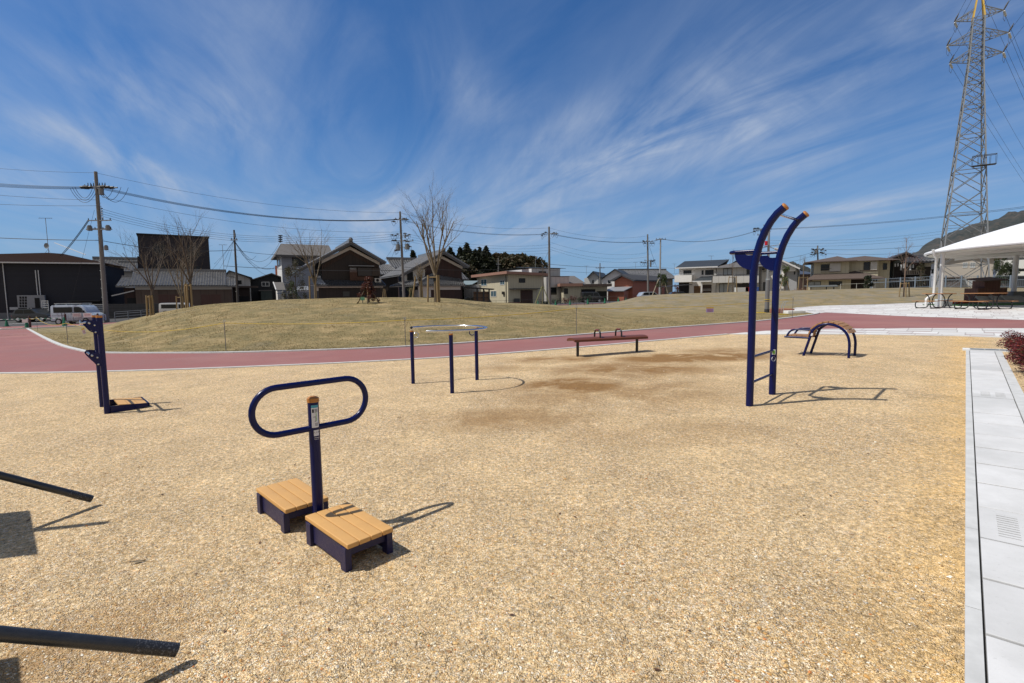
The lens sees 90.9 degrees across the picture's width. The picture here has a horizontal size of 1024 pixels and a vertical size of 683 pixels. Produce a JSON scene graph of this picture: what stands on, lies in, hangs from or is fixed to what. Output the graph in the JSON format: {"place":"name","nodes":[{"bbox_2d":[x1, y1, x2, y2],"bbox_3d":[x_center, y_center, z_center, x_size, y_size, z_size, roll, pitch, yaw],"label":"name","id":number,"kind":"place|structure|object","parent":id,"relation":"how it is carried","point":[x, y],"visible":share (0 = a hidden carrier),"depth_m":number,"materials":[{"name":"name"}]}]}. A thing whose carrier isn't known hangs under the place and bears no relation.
{"place":"outdoors","nodes":[
{"label":"outdoors","id":0,"kind":"place"},
{"bbox_2d":[0,303,599,328],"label":"side path","id":1,"kind":"structure","parent":0,"point":[115,322],"depth_m":47.00,"materials":[{"name":"red rubber"}]},
{"bbox_2d":[0,300,616,326],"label":"street","id":2,"kind":"structure","parent":0,"point":[14,322],"depth_m":55.05,"materials":[{"name":"grey asphalt"}]},
{"bbox_2d":[11,308,50,321],"bbox_3d":[-52.719,-2.916,55.905,4.032,1.445,1.760,-1,5,0],"label":"parked car","id":3,"kind":"object","parent":2,"relation":"on","point":[18,315],"visible":0.69,"depth_m":55.07,"materials":[{"name":"grey paint"}]},
{"bbox_2d":[50,303,105,324],"bbox_3d":[-43.218,-2.760,50.208,4.082,2.125,1.900,-1,5,-2],"label":"parked van","id":4,"kind":"object","parent":2,"relation":"on","point":[57,311],"visible":0.75,"depth_m":49.42,"materials":[{"name":"white paint"}]},
{"bbox_2d":[70,171,127,321],"bbox_3d":[-41.743,-9.342,51.320,5.940,15.505,0.860,-1,5,0],"label":"utility pole","id":5,"kind":"object","parent":2,"relation":"on","point":[99,189],"visible":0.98,"depth_m":51.01,"materials":[{"name":"concrete"}]},
{"bbox_2d":[159,303,189,312],"bbox_3d":[-33.454,-3.195,50.755,3.129,1.395,1.760,-2,5,-14],"label":"parked car","id":6,"kind":"object","parent":2,"relation":"on","point":[163,307],"visible":0.16,"depth_m":49.74,"materials":[{"name":"grey paint"}]},
{"bbox_2d":[462,273,480,298],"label":"tile shed","id":7,"kind":"structure","parent":2,"relation":"on","point":[468,292],"depth_m":79.14,"materials":[{"name":"grey metal"}]},
{"bbox_2d":[541,227,557,304],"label":"utility pole","id":8,"kind":"object","parent":2,"relation":"on","point":[549,281],"visible":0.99,"depth_m":71.21,"materials":[{"name":"concrete"}]},
{"bbox_2d":[580,292,602,301],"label":"parked van","id":9,"kind":"object","parent":2,"relation":"on","point":[595,295],"visible":0.69,"depth_m":83.47,"materials":[{"name":"black paint"}]},
{"bbox_2d":[0,334,1023,682],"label":"gravel ground","id":10,"kind":"structure","parent":0,"point":[548,398],"depth_m":3.46,"materials":[{"name":"beige gravel"}]},
{"bbox_2d":[0,471,93,501],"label":"metal bar","id":11,"kind":"object","parent":10,"relation":"on","point":[35,484],"visible":1,"depth_m":3.61,"materials":[{"name":"grey paint"}]},
{"bbox_2d":[0,625,179,656],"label":"metal bar","id":12,"kind":"object","parent":10,"relation":"on","point":[37,637],"visible":1,"depth_m":1.91,"materials":[{"name":"grey paint"}]},
{"bbox_2d":[79,315,149,413],"bbox_3d":[-5.904,0.335,7.474,0.705,1.459,0.814,-6,7,-43],"label":"calf stretch station","id":13,"kind":"object","parent":10,"relation":"on","point":[97,355],"visible":0.99,"depth_m":7.16,"materials":[{"name":"blue metal"}]},
{"bbox_2d":[248,376,392,572],"bbox_3d":[-1.274,0.773,3.272,1.316,1.059,0.717,1,6,23],"label":"step trainer","id":14,"kind":"object","parent":10,"relation":"on","point":[342,533],"visible":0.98,"depth_m":3.20,"materials":[{"name":"blue metal"}]},
{"bbox_2d":[410,325,487,393],"bbox_3d":[-1.012,0.282,8.612,1.195,1.076,1.457,-3,6,-24],"label":"ring stretcher","id":15,"kind":"object","parent":10,"relation":"on","point":[451,360],"visible":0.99,"depth_m":8.85,"materials":[{"name":"blue metal"}]},
{"bbox_2d":[567,328,647,356],"bbox_3d":[2.357,0.032,12.362,2.058,0.692,0.400,-3,6,-21],"label":"exercise bench","id":16,"kind":"object","parent":10,"relation":"on","point":[577,340],"visible":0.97,"depth_m":12.17,"materials":[{"name":"red plastic"}]},
{"bbox_2d":[729,203,808,406],"bbox_3d":[3.355,-0.407,6.659,0.706,2.618,1.008,4,7,43],"label":"hanging bar station","id":17,"kind":"object","parent":10,"relation":"on","point":[749,259],"visible":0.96,"depth_m":6.41,"materials":[{"name":"blue metal"}]},
{"bbox_2d":[784,320,856,357],"bbox_3d":[6.717,-0.039,10.997,1.275,0.834,0.565,4,7,44],"label":"arched back stretcher","id":18,"kind":"object","parent":10,"relation":"on","point":[821,325],"visible":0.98,"depth_m":10.84,"materials":[{"name":"blue metal"}]},
{"bbox_2d":[733,334,1004,337],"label":"strip kerb","id":19,"kind":"structure","parent":10,"relation":"on","point":[884,334],"depth_m":14.87,"materials":[{"name":"concrete"}]},
{"bbox_2d":[969,351,1023,682],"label":"path bed","id":20,"kind":"object","parent":10,"relation":"on","point":[984,645],"visible":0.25,"depth_m":2.67,"materials":[{"name":"grey concrete"}]},
{"bbox_2d":[971,369,1003,375],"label":"path slab","id":21,"kind":"structure","parent":20,"relation":"on","point":[987,372],"depth_m":8.17,"materials":[{"name":"concrete"}]},
{"bbox_2d":[971,374,1005,380],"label":"path slab","id":22,"kind":"structure","parent":20,"relation":"on","point":[987,377],"depth_m":7.77,"materials":[{"name":"concrete"}]},
{"bbox_2d":[971,379,1007,385],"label":"path slab","id":23,"kind":"structure","parent":20,"relation":"on","point":[989,382],"depth_m":7.37,"materials":[{"name":"concrete"}]},
{"bbox_2d":[972,384,1010,391],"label":"path slab","id":24,"kind":"structure","parent":20,"relation":"on","point":[990,388],"depth_m":6.97,"materials":[{"name":"concrete"}]},
{"bbox_2d":[972,390,1013,399],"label":"path slab","id":25,"kind":"structure","parent":20,"relation":"on","point":[992,394],"depth_m":6.57,"materials":[{"name":"concrete"}]},
{"bbox_2d":[965,350,1023,682],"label":"path edging","id":26,"kind":"object","parent":20,"relation":"on","point":[974,662],"visible":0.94,"depth_m":2.81,"materials":[{"name":"concrete"}]},
{"bbox_2d":[972,396,1016,406],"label":"path slab","id":27,"kind":"structure","parent":20,"relation":"on","point":[995,401],"depth_m":6.17,"materials":[{"name":"concrete"}]},
{"bbox_2d":[973,404,1020,416],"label":"path slab","id":28,"kind":"structure","parent":20,"relation":"on","point":[996,410],"depth_m":5.76,"materials":[{"name":"concrete"}]},
{"bbox_2d":[973,412,1023,426],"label":"path slab","id":29,"kind":"structure","parent":20,"relation":"on","point":[1006,420],"depth_m":5.36,"materials":[{"name":"concrete"}]},
{"bbox_2d":[974,433,1023,452],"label":"path slab","id":30,"kind":"structure","parent":20,"relation":"on","point":[1000,443],"depth_m":4.58,"materials":[{"name":"concrete"}]},
{"bbox_2d":[974,422,1023,438],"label":"path slab","id":31,"kind":"structure","parent":20,"relation":"on","point":[1000,430],"depth_m":4.98,"materials":[{"name":"concrete"}]},
{"bbox_2d":[975,447,1023,469],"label":"path slab","id":32,"kind":"structure","parent":20,"relation":"on","point":[1002,458],"depth_m":4.20,"materials":[{"name":"concrete"}]},
{"bbox_2d":[976,463,1023,489],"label":"path slab","id":33,"kind":"structure","parent":20,"relation":"on","point":[1012,478],"depth_m":3.81,"materials":[{"name":"concrete"}]},
{"bbox_2d":[977,483,1023,514],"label":"path slab","id":34,"kind":"structure","parent":20,"relation":"on","point":[1011,500],"depth_m":3.42,"materials":[{"name":"concrete"}]},
{"bbox_2d":[979,506,1023,546],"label":"path slab","id":35,"kind":"structure","parent":20,"relation":"on","point":[1001,526],"depth_m":3.03,"materials":[{"name":"concrete"}]},
{"bbox_2d":[980,538,1023,588],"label":"path slab","id":36,"kind":"structure","parent":20,"relation":"on","point":[1002,563],"depth_m":2.64,"materials":[{"name":"concrete"}]},
{"bbox_2d":[983,579,1023,646],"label":"path slab","id":37,"kind":"structure","parent":20,"relation":"on","point":[1004,611],"depth_m":2.25,"materials":[{"name":"concrete"}]},
{"bbox_2d":[986,635,1023,682],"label":"path slab","id":38,"kind":"structure","parent":20,"relation":"on","point":[1005,661],"depth_m":1.96,"materials":[{"name":"concrete"}]},
{"bbox_2d":[1004,343,1023,371],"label":"red shrub","id":39,"kind":"object","parent":10,"relation":"on","point":[1018,354],"visible":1,"depth_m":8.11,"materials":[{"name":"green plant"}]},
{"bbox_2d":[0,313,1023,371],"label":"running path","id":40,"kind":"structure","parent":0,"point":[29,351],"depth_m":15.54,"materials":[{"name":"red asphalt"}]},
{"bbox_2d":[0,0,1023,291],"label":"sky","id":41,"kind":"structure","parent":0,"point":[618,121],"materials":[{"name":"blue"}]},
{"bbox_2d":[6,287,1023,351],"bbox_3d":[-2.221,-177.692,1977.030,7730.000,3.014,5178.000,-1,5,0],"label":"ground","id":42,"kind":"structure","parent":0,"point":[648,306],"depth_m":24.05,"materials":[{"name":"brown plant"}]},
{"bbox_2d":[0,253,127,318],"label":"building","id":43,"kind":"structure","parent":42,"relation":"on","point":[30,280],"depth_m":60.87,"materials":[{"name":"black"}]},
{"bbox_2d":[92,256,137,287],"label":"tile roof house","id":44,"kind":"structure","parent":42,"relation":"on","point":[122,261],"depth_m":87.40,"materials":[{"name":"grey tile"}]},
{"bbox_2d":[108,303,159,318],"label":"block wall","id":45,"kind":"structure","parent":42,"relation":"on","point":[118,308],"depth_m":56.81,"materials":[{"name":"grey concrete"}]},
{"bbox_2d":[105,227,179,313],"bbox_3d":[-24.857,-4.922,34.538,3.253,6.398,5.105,4,7,45],"label":"bare tree","id":46,"kind":"object","parent":42,"relation":"on","point":[151,286],"visible":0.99,"depth_m":34.23,"materials":[{"name":"brown plant"}]},
{"bbox_2d":[145,295,154,316],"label":"tree stakes","id":47,"kind":"object","parent":42,"relation":"on","point":[150,297],"visible":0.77,"depth_m":34.19,"materials":[{"name":"brown wood"}]},
{"bbox_2d":[136,233,209,268],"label":"charcoal house","id":48,"kind":"structure","parent":42,"relation":"on","point":[203,262],"depth_m":77.17,"materials":[{"name":"black"}]},
{"bbox_2d":[111,268,235,305],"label":"storehouse","id":49,"kind":"structure","parent":42,"relation":"on","point":[212,286],"depth_m":65.36,"materials":[{"name":"white paint"}]},
{"bbox_2d":[156,238,204,307],"bbox_3d":[-27.061,-5.785,41.903,4.852,6.867,5.031,4,7,44],"label":"bare tree","id":50,"kind":"object","parent":42,"relation":"on","point":[181,293],"visible":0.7,"depth_m":41.72,"materials":[{"name":"brown plant"}]},
{"bbox_2d":[152,209,214,306],"bbox_3d":[-21.361,-5.775,32.574,3.678,7.251,5.068,0,5,10],"label":"bare tree","id":51,"kind":"object","parent":42,"relation":"on","point":[190,274],"visible":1,"depth_m":33.13,"materials":[{"name":"brown plant"}]},
{"bbox_2d":[184,284,192,307],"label":"tree stakes","id":52,"kind":"object","parent":42,"relation":"on","point":[186,293],"visible":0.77,"depth_m":33.16,"materials":[{"name":"brown wood"}]},
{"bbox_2d":[230,230,238,301],"bbox_3d":[-32.491,-8.019,59.440,0.803,10.124,0.354,0,5,11],"label":"utility pole","id":53,"kind":"object","parent":42,"relation":"on","point":[236,274],"visible":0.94,"depth_m":59.34,"materials":[{"name":"grey concrete"}]},
{"bbox_2d":[226,270,257,302],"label":"house","id":54,"kind":"structure","parent":42,"relation":"on","point":[244,286],"depth_m":73.84,"materials":[{"name":"stone"}]},
{"bbox_2d":[250,273,280,300],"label":"house","id":55,"kind":"structure","parent":42,"relation":"on","point":[265,290],"depth_m":80.22,"materials":[{"name":"grey wood"}]},
{"bbox_2d":[280,260,308,299],"bbox_3d":[-19.637,-5.014,45.604,2.599,4.946,2.310,-6,7,-44],"label":"bushy tree","id":56,"kind":"object","parent":42,"relation":"on","point":[288,269],"visible":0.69,"depth_m":45.45,"materials":[{"name":"green plant"}]},
{"bbox_2d":[271,244,330,299],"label":"tall white house","id":57,"kind":"structure","parent":42,"relation":"on","point":[283,258],"depth_m":80.56,"materials":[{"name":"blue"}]},
{"bbox_2d":[274,211,336,298],"bbox_3d":[-14.374,-6.213,35.743,4.909,6.611,3.424,-4,6,-35],"label":"bare tree","id":58,"kind":"object","parent":42,"relation":"on","point":[314,275],"visible":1,"depth_m":35.53,"materials":[{"name":"brown plant"}]},
{"bbox_2d":[297,274,325,298],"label":"gate house","id":59,"kind":"structure","parent":42,"relation":"on","point":[319,281],"depth_m":62.92,"materials":[{"name":"tile"}]},
{"bbox_2d":[292,237,386,298],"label":"timber house","id":60,"kind":"structure","parent":42,"relation":"on","point":[357,264],"depth_m":65.06,"materials":[{"name":"brown wood"}]},
{"bbox_2d":[0,334,727,373],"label":"kerb","id":61,"kind":"structure","parent":42,"relation":"on","point":[341,362],"depth_m":12.15,"materials":[{"name":"concrete"}]},
{"bbox_2d":[357,276,379,302],"bbox_3d":[-7.817,-2.760,27.207,1.009,1.584,1.282,0,5,12],"label":"red sapling","id":62,"kind":"object","parent":42,"relation":"on","point":[365,287],"visible":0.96,"depth_m":27.07,"materials":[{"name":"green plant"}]},
{"bbox_2d":[379,257,415,296],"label":"tile roof house","id":63,"kind":"structure","parent":42,"relation":"on","point":[394,263],"depth_m":85.20,"materials":[{"name":"grey tile"}]},
{"bbox_2d":[390,211,412,296],"bbox_3d":[-14.106,-10.200,65.212,2.910,13.025,0.757,-1,5,0],"label":"utility pole","id":64,"kind":"object","parent":42,"relation":"on","point":[400,245],"visible":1,"depth_m":64.94,"materials":[{"name":"concrete"}]},
{"bbox_2d":[413,262,427,297],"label":"bare tree","id":65,"kind":"object","parent":42,"relation":"on","point":[418,274],"visible":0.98,"depth_m":37.21,"materials":[{"name":"brown plant"}]},
{"bbox_2d":[26,310,819,353],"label":"lawn kerb","id":66,"kind":"structure","parent":42,"relation":"on","point":[58,343],"depth_m":16.55,"materials":[{"name":"concrete"}]},
{"bbox_2d":[380,249,468,298],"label":"timber house","id":67,"kind":"structure","parent":42,"relation":"on","point":[449,272],"depth_m":70.39,"materials":[{"name":"brown wood"}]},
{"bbox_2d":[389,177,471,301],"bbox_3d":[-4.443,-5.828,27.795,4.616,7.486,6.322,-2,5,-12],"label":"bare tree","id":68,"kind":"object","parent":42,"relation":"on","point":[434,267],"visible":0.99,"depth_m":28.13,"materials":[{"name":"brown plant"}]},
{"bbox_2d":[427,275,439,301],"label":"tree stakes","id":69,"kind":"object","parent":42,"relation":"on","point":[437,286],"visible":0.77,"depth_m":28.22,"materials":[{"name":"brown wood"}]},
{"bbox_2d":[458,242,476,283],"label":"conifer tree","id":70,"kind":"object","parent":42,"relation":"on","point":[465,256],"visible":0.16,"depth_m":123.75,"materials":[{"name":"green plant"}]},
{"bbox_2d":[459,259,477,284],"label":"broadleaf tree","id":71,"kind":"object","parent":42,"relation":"on","point":[470,270],"visible":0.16,"depth_m":118.22,"materials":[{"name":"green plant"}]},
{"bbox_2d":[462,249,487,295],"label":"conifer tree","id":72,"kind":"object","parent":42,"relation":"on","point":[473,259],"visible":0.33,"depth_m":121.64,"materials":[{"name":"green plant"}]},
{"bbox_2d":[463,287,493,301],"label":"carport","id":73,"kind":"object","parent":42,"relation":"on","point":[483,296],"visible":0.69,"depth_m":74.05,"materials":[{"name":"brown wood"}]},
{"bbox_2d":[479,246,502,272],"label":"conifer tree","id":74,"kind":"object","parent":42,"relation":"on","point":[487,259],"visible":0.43,"depth_m":123.48,"materials":[{"name":"green plant"}]},
{"bbox_2d":[471,271,547,303],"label":"cream house","id":75,"kind":"structure","parent":42,"relation":"on","point":[514,286],"depth_m":81.62,"materials":[{"name":"beige paint"}]},
{"bbox_2d":[520,290,532,303],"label":"door","id":76,"kind":"structure","parent":75,"relation":"in","point":[526,295],"depth_m":81.61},
{"bbox_2d":[496,252,537,270],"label":"broadleaf tree","id":77,"kind":"object","parent":42,"relation":"on","point":[507,263],"visible":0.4,"depth_m":125.87,"materials":[{"name":"green plant"}]},
{"bbox_2d":[500,254,547,269],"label":"broadleaf tree","id":78,"kind":"object","parent":42,"relation":"on","point":[524,264],"visible":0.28,"depth_m":125.48,"materials":[{"name":"green plant"}]},
{"bbox_2d":[505,267,569,302],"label":"flat roof house","id":79,"kind":"structure","parent":42,"relation":"on","point":[556,278],"depth_m":90.45,"materials":[{"name":"beige paint"}]},
{"bbox_2d":[557,283,611,302],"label":"garage house","id":80,"kind":"structure","parent":42,"relation":"on","point":[568,290],"depth_m":87.67,"materials":[{"name":"beige"}]},
{"bbox_2d":[584,271,605,283],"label":"solar house","id":81,"kind":"structure","parent":42,"relation":"on","point":[592,277],"depth_m":110.67,"materials":[{"name":"stone"}]},
{"bbox_2d":[601,269,629,299],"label":"white gable house","id":82,"kind":"structure","parent":42,"relation":"on","point":[612,274],"depth_m":106.50,"materials":[{"name":"stone"}]},
{"bbox_2d":[607,274,667,300],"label":"brick house","id":83,"kind":"structure","parent":42,"relation":"on","point":[630,286],"depth_m":92.19,"materials":[{"name":"brick"}]},
{"bbox_2d":[618,269,673,293],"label":"long grey house","id":84,"kind":"structure","parent":42,"relation":"on","point":[669,276],"depth_m":114.78,"materials":[{"name":"tile"}]},
{"bbox_2d":[640,234,655,291],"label":"utility pole","id":85,"kind":"object","parent":42,"relation":"on","point":[647,262],"visible":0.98,"depth_m":83.04,"materials":[{"name":"concrete"}]},
{"bbox_2d":[674,259,728,292],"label":"white balcony house","id":86,"kind":"structure","parent":42,"relation":"on","point":[698,275],"depth_m":76.20,"materials":[{"name":"stone"}]},
{"bbox_2d":[711,261,765,292],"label":"grey balcony house","id":87,"kind":"structure","parent":42,"relation":"on","point":[722,275],"depth_m":73.20,"materials":[{"name":"white paint"}]},
{"bbox_2d":[763,225,779,312],"bbox_3d":[15.718,-4.405,30.841,1.965,5.457,0.401,-1,5,0],"label":"park light pole","id":88,"kind":"object","parent":42,"relation":"on","point":[767,289],"visible":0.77,"depth_m":30.86,"materials":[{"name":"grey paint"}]},
{"bbox_2d":[762,260,802,290],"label":"white side house","id":89,"kind":"structure","parent":42,"relation":"on","point":[793,274],"depth_m":77.93,"materials":[{"name":"paint"}]},
{"bbox_2d":[803,256,900,289],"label":"cream hip roof house","id":90,"kind":"structure","parent":42,"relation":"on","point":[848,273],"depth_m":74.48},
{"bbox_2d":[733,328,1023,336],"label":"tile strip","id":91,"kind":"object","parent":42,"relation":"on","point":[995,332],"visible":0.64,"depth_m":15.70,"materials":[{"name":"white tile"}]},
{"bbox_2d":[885,234,921,296],"bbox_3d":[33.963,-6.566,43.655,3.186,5.568,1.967,2,6,25],"label":"bare tree","id":92,"kind":"object","parent":42,"relation":"on","point":[906,243],"visible":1,"depth_m":43.62,"materials":[{"name":"brown plant"}]},
{"bbox_2d":[888,252,934,287],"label":"old wooden house","id":93,"kind":"structure","parent":42,"relation":"on","point":[897,269],"depth_m":74.19,"materials":[{"name":"wood"}]},
{"bbox_2d":[916,260,926,287],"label":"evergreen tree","id":94,"kind":"object","parent":42,"relation":"on","point":[922,267],"visible":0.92,"depth_m":55.44,"materials":[{"name":"green plant"}]},
{"bbox_2d":[871,275,1023,287],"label":"park fence","id":95,"kind":"object","parent":42,"relation":"on","point":[946,279],"visible":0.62,"depth_m":54.24,"materials":[{"name":"white metal"}]},
{"bbox_2d":[934,258,1001,287],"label":"beige house","id":96,"kind":"structure","parent":42,"relation":"on","point":[960,270],"depth_m":83.50,"materials":[{"name":"brown"}]},
{"bbox_2d":[936,0,1013,287],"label":"transmission tower","id":97,"kind":"structure","parent":42,"relation":"on","point":[982,76],"depth_m":59.54,"materials":[{"name":"metal"}]},
{"bbox_2d":[964,277,1008,302],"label":"wooden shed","id":98,"kind":"structure","parent":42,"relation":"on","point":[986,285],"depth_m":33.54,"materials":[{"name":"brown wood"}]},
{"bbox_2d":[992,258,1009,287],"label":"evergreen tree","id":99,"kind":"object","parent":42,"relation":"on","point":[1003,270],"visible":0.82,"depth_m":55.49,"materials":[{"name":"green plant"}]},
{"bbox_2d":[993,260,1023,287],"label":"slate blue building","id":100,"kind":"structure","parent":42,"relation":"on","point":[1021,266],"depth_m":94.43,"materials":[{"name":"grey"}]},
{"bbox_2d":[794,302,1023,319],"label":"plaza paving","id":101,"kind":"structure","parent":0,"point":[1015,312],"depth_m":27.40,"materials":[{"name":"white concrete"}]},
{"bbox_2d":[915,293,965,308],"bbox_3d":[25.221,-2.402,29.806,2.018,0.895,1.480,-1,5,-4],"label":"picnic table","id":102,"kind":"object","parent":101,"relation":"on","point":[944,300],"visible":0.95,"depth_m":29.39,"materials":[{"name":"brown wood"}]},
{"bbox_2d":[923,302,1023,305],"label":"turf mat","id":103,"kind":"object","parent":101,"relation":"on","point":[981,304],"visible":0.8,"depth_m":31.56,"materials":[{"name":"green plant"}]},
{"bbox_2d":[924,223,1023,307],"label":"pavilion","id":104,"kind":"structure","parent":101,"relation":"on","point":[1007,242],"depth_m":30.55,"materials":[{"name":"white"}]},
{"bbox_2d":[949,293,1015,309],"bbox_3d":[25.488,-2.181,27.275,2.018,0.895,1.924,-1,5,-4],"label":"picnic table","id":105,"kind":"object","parent":101,"relation":"on","point":[969,301],"visible":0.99,"depth_m":26.71,"materials":[{"name":"brown wood"}]},
{"bbox_2d":[1000,295,1023,302],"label":"picnic table","id":106,"kind":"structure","parent":101,"relation":"on","point":[1017,299],"depth_m":32.97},
{"bbox_2d":[912,210,1023,268],"bbox_3d":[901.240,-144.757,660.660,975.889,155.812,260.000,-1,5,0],"label":"hill","id":107,"kind":"structure","parent":0,"point":[1009,219],"depth_m":703.61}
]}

